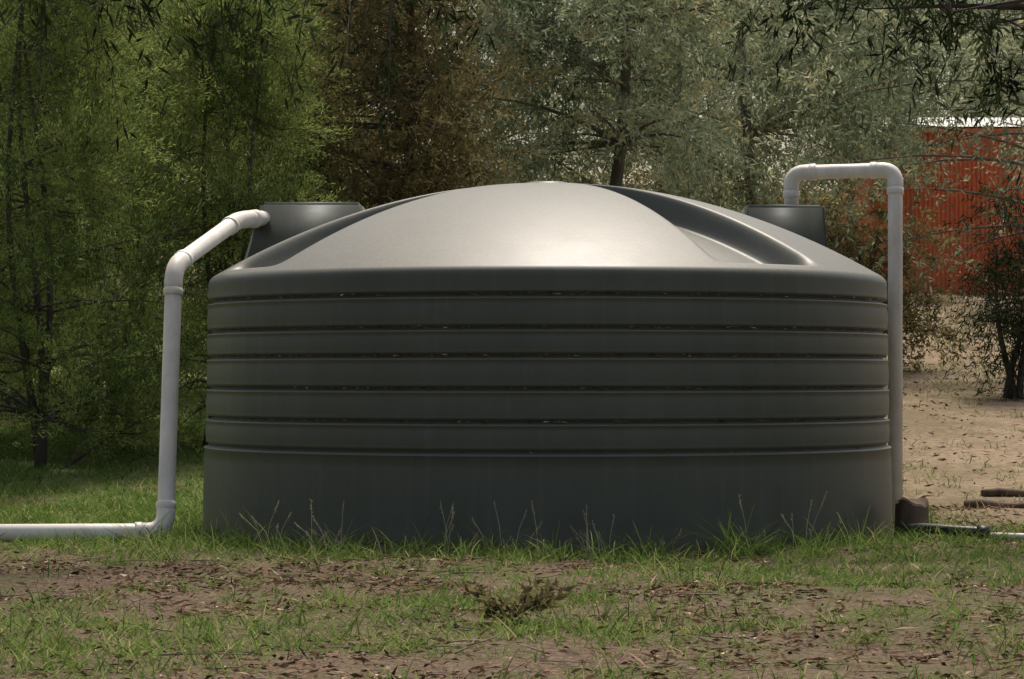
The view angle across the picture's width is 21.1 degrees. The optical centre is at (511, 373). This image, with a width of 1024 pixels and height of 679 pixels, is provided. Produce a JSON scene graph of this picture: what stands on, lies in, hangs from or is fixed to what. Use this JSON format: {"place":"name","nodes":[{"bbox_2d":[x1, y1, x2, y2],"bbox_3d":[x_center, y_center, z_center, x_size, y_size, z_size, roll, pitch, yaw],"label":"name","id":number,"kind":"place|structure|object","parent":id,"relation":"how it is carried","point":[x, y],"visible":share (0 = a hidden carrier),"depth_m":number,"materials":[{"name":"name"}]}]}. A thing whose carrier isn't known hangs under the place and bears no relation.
{"place":"outdoors","nodes":[
{"label":"outdoors","id":0,"kind":"place"},
{"bbox_2d":[0,290,1023,678],"bbox_3d":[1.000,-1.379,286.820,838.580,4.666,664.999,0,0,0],"label":"ground","id":1,"kind":"structure","parent":0,"point":[992,431],"depth_m":11.18,"materials":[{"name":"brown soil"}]},
{"bbox_2d":[0,0,135,448],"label":"paperbark tree","id":2,"kind":"object","parent":1,"relation":"on","point":[51,221],"visible":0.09,"depth_m":22.73,"materials":[{"name":"green plant"}]},
{"bbox_2d":[0,0,221,479],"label":"paperbark tree","id":3,"kind":"object","parent":1,"relation":"on","point":[42,413],"visible":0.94,"depth_m":20.79,"materials":[{"name":"green plant"}]},
{"bbox_2d":[0,0,225,397],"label":"paperbark tree","id":4,"kind":"object","parent":1,"relation":"on","point":[69,293],"visible":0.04,"depth_m":27.00,"materials":[{"name":"green plant"}]},
{"bbox_2d":[53,1,214,313],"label":"gum tree","id":5,"kind":"object","parent":1,"relation":"on","point":[111,149],"visible":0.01,"depth_m":39.74,"materials":[{"name":"green plant"}]},
{"bbox_2d":[0,210,269,541],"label":"downpipe","id":6,"kind":"object","parent":1,"relation":"on","point":[180,262],"visible":0.93,"depth_m":15.01,"materials":[{"name":"plastic"}]},
{"bbox_2d":[0,0,310,440],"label":"paperbark tree","id":7,"kind":"object","parent":1,"relation":"on","point":[142,306],"visible":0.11,"depth_m":23.61,"materials":[{"name":"green plant"}]},
{"bbox_2d":[65,0,375,456],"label":"paperbark tree","id":8,"kind":"object","parent":1,"relation":"on","point":[225,204],"visible":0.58,"depth_m":22.26,"materials":[{"name":"green plant"}]},
{"bbox_2d":[100,0,387,378],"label":"paperbark tree","id":9,"kind":"object","parent":1,"relation":"on","point":[295,10],"visible":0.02,"depth_m":27.60,"materials":[{"name":"green plant"}]},
{"bbox_2d":[0,0,495,152],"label":"gum tree","id":10,"kind":"object","parent":1,"relation":"on","point":[132,8],"visible":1,"depth_m":13.36,"materials":[{"name":"green plant"}]},
{"bbox_2d":[127,0,461,208],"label":"gum tree","id":11,"kind":"object","parent":1,"relation":"on","point":[339,63],"depth_m":43.95,"materials":[{"name":"green plant"}]},
{"bbox_2d":[182,0,499,209],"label":"wattle tree","id":12,"kind":"object","parent":1,"relation":"on","point":[363,50],"visible":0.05,"depth_m":33.25,"materials":[{"name":"green plant"}]},
{"bbox_2d":[176,0,583,208],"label":"wattle tree","id":13,"kind":"object","parent":1,"relation":"on","point":[409,184],"visible":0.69,"depth_m":26.47,"materials":[{"name":"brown plant"}]},
{"bbox_2d":[35,142,838,300],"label":"distant trees","id":14,"kind":"object","parent":1,"relation":"on","point":[830,191],"depth_m":85.51,"materials":[{"name":"green plant"}]},
{"bbox_2d":[334,104,570,206],"bbox_3d":[-0.950,-1.563,33.984,3.910,3.807,4.540,0,0,-25],"label":"wattle shrub","id":15,"kind":"object","parent":1,"relation":"on","point":[480,178],"visible":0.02,"depth_m":33.31,"materials":[{"name":"green plant"}]},
{"bbox_2d":[0,500,1023,678],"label":"leaf litter","id":16,"kind":"object","parent":1,"relation":"on","point":[786,663],"visible":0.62,"depth_m":10.60,"materials":[{"name":"brown plant"}]},
{"bbox_2d":[0,296,1023,545],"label":"meadow grass","id":17,"kind":"structure","parent":1,"relation":"on","point":[16,466],"depth_m":20.57,"materials":[{"name":"green plant"}]},
{"bbox_2d":[380,0,643,188],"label":"gum tree","id":18,"kind":"object","parent":1,"relation":"on","point":[508,121],"visible":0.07,"depth_m":42.58,"materials":[{"name":"green plant"}]},
{"bbox_2d":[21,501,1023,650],"bbox_3d":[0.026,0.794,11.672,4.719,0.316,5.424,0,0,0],"label":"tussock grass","id":19,"kind":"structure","parent":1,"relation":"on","point":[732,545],"depth_m":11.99,"materials":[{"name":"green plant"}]},
{"bbox_2d":[238,492,851,558],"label":"seed grass","id":20,"kind":"structure","parent":1,"relation":"on","point":[452,508],"depth_m":13.78,"materials":[{"name":"plant"}]},
{"bbox_2d":[203,181,891,553],"bbox_3d":[0.204,-0.075,16.000,3.980,2.071,3.980,0,0,0],"label":"water tank","id":21,"kind":"object","parent":1,"relation":"on","point":[551,353],"visible":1,"depth_m":14.31,"materials":[{"name":"grey plastic"}]},
{"bbox_2d":[783,162,903,523],"bbox_3d":[2.061,-0.191,16.627,0.821,2.174,0.346,0,0,38],"label":"inlet pipe","id":22,"kind":"object","parent":21,"relation":"attached to","point":[891,174],"visible":0.98,"depth_m":16.48,"materials":[{"name":"plastic"}]},
{"bbox_2d":[367,0,852,211],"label":"gum tree","id":23,"kind":"object","parent":1,"relation":"on","point":[621,19],"visible":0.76,"depth_m":28.48,"materials":[{"name":"green plant"}]},
{"bbox_2d":[537,131,760,206],"bbox_3d":[1.606,-1.696,37.957,4.237,3.554,3.649,0,0,8],"label":"wattle shrub","id":24,"kind":"object","parent":1,"relation":"on","point":[636,178],"visible":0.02,"depth_m":37.74,"materials":[{"name":"green plant"}]},
{"bbox_2d":[559,2,791,209],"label":"gum tree","id":25,"kind":"object","parent":1,"relation":"on","point":[632,94],"visible":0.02,"depth_m":47.91,"materials":[{"name":"green plant"}]},
{"bbox_2d":[555,0,992,239],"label":"gum tree","id":26,"kind":"object","parent":1,"relation":"on","point":[751,195],"visible":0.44,"depth_m":32.45,"materials":[{"name":"green plant"}]},
{"bbox_2d":[718,148,921,308],"bbox_3d":[3.838,-1.440,36.024,3.128,3.046,3.632,0,0,33],"label":"wattle shrub","id":27,"kind":"object","parent":1,"relation":"on","point":[827,205],"visible":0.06,"depth_m":35.74,"materials":[{"name":"green plant"}]},
{"bbox_2d":[678,0,1003,260],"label":"gum tree","id":28,"kind":"object","parent":1,"relation":"on","point":[899,149],"visible":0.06,"depth_m":45.59,"materials":[{"name":"green plant"}]},
{"bbox_2d":[700,0,1023,298],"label":"gum tree","id":29,"kind":"object","parent":1,"relation":"on","point":[869,126],"visible":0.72,"depth_m":30.02,"materials":[{"name":"green plant"}]},
{"bbox_2d":[721,0,1023,248],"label":"gum tree","id":30,"kind":"object","parent":1,"relation":"on","point":[964,5],"visible":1,"depth_m":14.68,"materials":[{"name":"green plant"}]},
{"bbox_2d":[894,497,928,538],"bbox_3d":[2.213,0.824,15.197,0.223,0.287,0.220,0,0,0],"label":"tree stump","id":31,"kind":"object","parent":1,"relation":"on","point":[911,511],"visible":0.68,"depth_m":15.13,"materials":[{"name":"brown wood"}]},
{"bbox_2d":[826,184,1003,371],"bbox_3d":[4.060,-0.887,31.032,3.027,2.538,2.607,0,0,0],"label":"wattle shrub","id":32,"kind":"object","parent":1,"relation":"on","point":[910,316],"visible":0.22,"depth_m":30.83,"materials":[{"name":"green plant"}]},
{"bbox_2d":[816,0,1023,164],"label":"gum tree","id":33,"kind":"object","parent":1,"relation":"on","point":[973,112],"visible":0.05,"depth_m":65.88,"materials":[{"name":"green plant"}]},
{"bbox_2d":[830,118,1023,294],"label":"red shed","id":34,"kind":"structure","parent":1,"relation":"on","point":[959,206],"depth_m":47.00,"materials":[{"name":"metal"}]},
{"bbox_2d":[901,523,989,538],"bbox_3d":[2.353,0.855,14.930,0.540,0.074,0.095,0,0,36],"label":"black hose","id":35,"kind":"object","parent":1,"relation":"on","point":[974,530],"visible":0.75,"depth_m":14.89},
{"bbox_2d":[903,291,1023,522],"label":"leaf litter","id":36,"kind":"object","parent":1,"relation":"on","point":[944,459],"visible":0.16,"depth_m":24.82,"materials":[{"name":"brown plant"}]},
{"bbox_2d":[926,0,1023,117],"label":"gum tree","id":37,"kind":"object","parent":1,"relation":"on","point":[1007,13],"visible":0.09,"depth_m":62.03,"materials":[{"name":"green plant"}]},
{"bbox_2d":[927,164,1023,401],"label":"bottlebrush shrub","id":38,"kind":"object","parent":1,"relation":"on","point":[1012,388],"visible":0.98,"depth_m":26.90,"materials":[{"name":"green plant"}]},
{"bbox_2d":[947,0,1023,220],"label":"gum tree","id":39,"kind":"object","parent":1,"relation":"on","point":[1013,73],"visible":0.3,"depth_m":42.01,"materials":[{"name":"green plant"}]},
{"bbox_2d":[964,499,1023,508],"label":"fallen log","id":40,"kind":"object","parent":1,"relation":"on","point":[972,502],"visible":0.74,"depth_m":18.19,"materials":[{"name":"brown wood"}]},
{"bbox_2d":[981,488,1023,496],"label":"fallen log","id":41,"kind":"object","parent":1,"relation":"on","point":[994,492],"visible":0.97,"depth_m":19.03,"materials":[{"name":"brown wood"}]},
{"bbox_2d":[990,532,1023,539],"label":"drain pipe","id":42,"kind":"object","parent":1,"relation":"on","point":[1021,535],"visible":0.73,"depth_m":14.73,"materials":[{"name":"plastic"}]},
{"bbox_2d":[0,474,1023,678],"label":"grass","id":43,"kind":"structure","parent":0,"point":[227,541],"depth_m":11.13,"materials":[{"name":"green plant"}]},
{"bbox_2d":[0,550,1023,678],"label":"fallen twigs","id":44,"kind":"object","parent":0,"point":[468,645],"depth_m":9.90,"materials":[{"name":"brown wood"}]},
{"bbox_2d":[3,0,1022,303],"label":"sky","id":45,"kind":"structure","parent":0,"point":[783,146],"materials":[{"name":"white"}]}
]}

